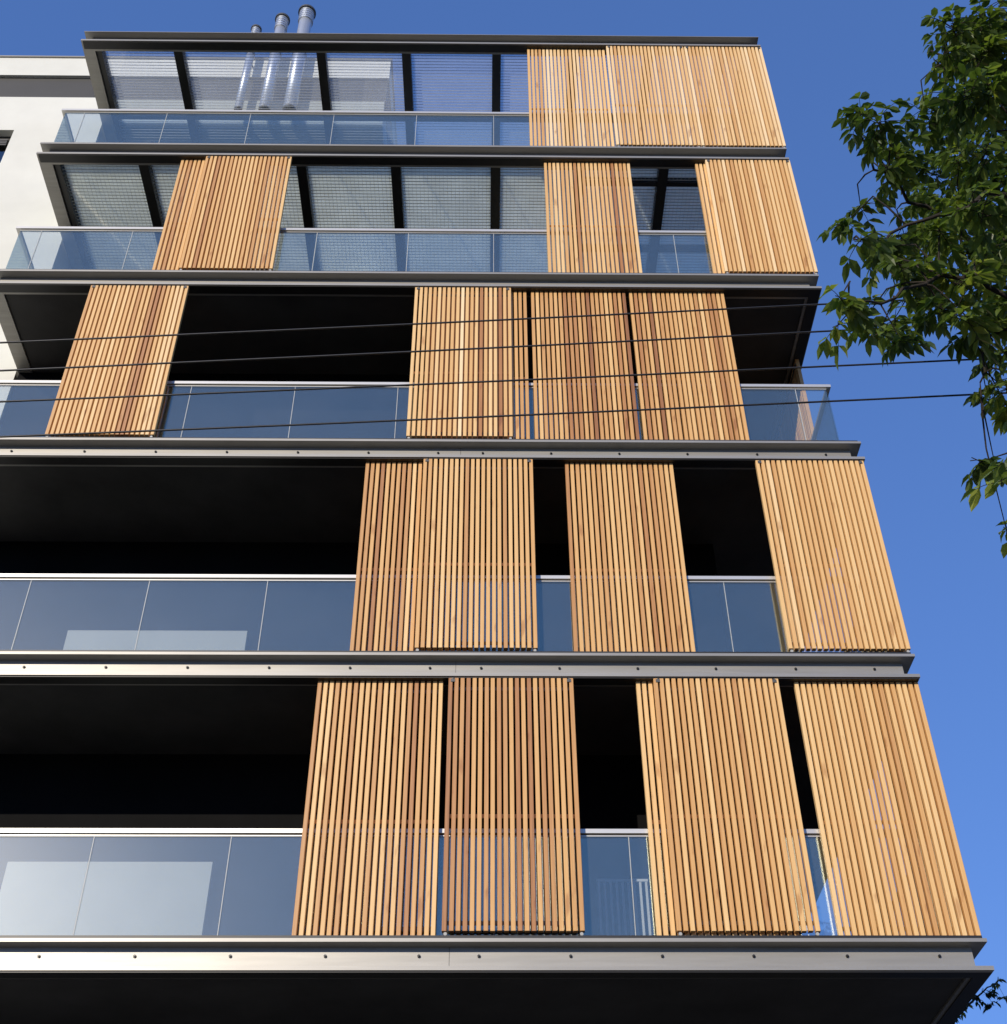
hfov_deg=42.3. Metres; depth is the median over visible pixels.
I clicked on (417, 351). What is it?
overhead cable
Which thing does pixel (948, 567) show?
sky
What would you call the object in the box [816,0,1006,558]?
street tree
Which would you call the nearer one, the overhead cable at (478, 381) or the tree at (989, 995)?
the overhead cable at (478, 381)
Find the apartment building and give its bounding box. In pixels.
[0,4,993,1023]
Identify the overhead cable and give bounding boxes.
[0,296,961,343]
[0,324,950,371]
[0,358,1006,402]
[0,392,1005,437]
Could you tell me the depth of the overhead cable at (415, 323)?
7.79 m
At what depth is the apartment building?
15.98 m
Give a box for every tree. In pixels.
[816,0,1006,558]
[953,978,1006,1023]
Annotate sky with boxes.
[0,0,1006,1023]
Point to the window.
(4, 141)
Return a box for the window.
[0,137,10,161]
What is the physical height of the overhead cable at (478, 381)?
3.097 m
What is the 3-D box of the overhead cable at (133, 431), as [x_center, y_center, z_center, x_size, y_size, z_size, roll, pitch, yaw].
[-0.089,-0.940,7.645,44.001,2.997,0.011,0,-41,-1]

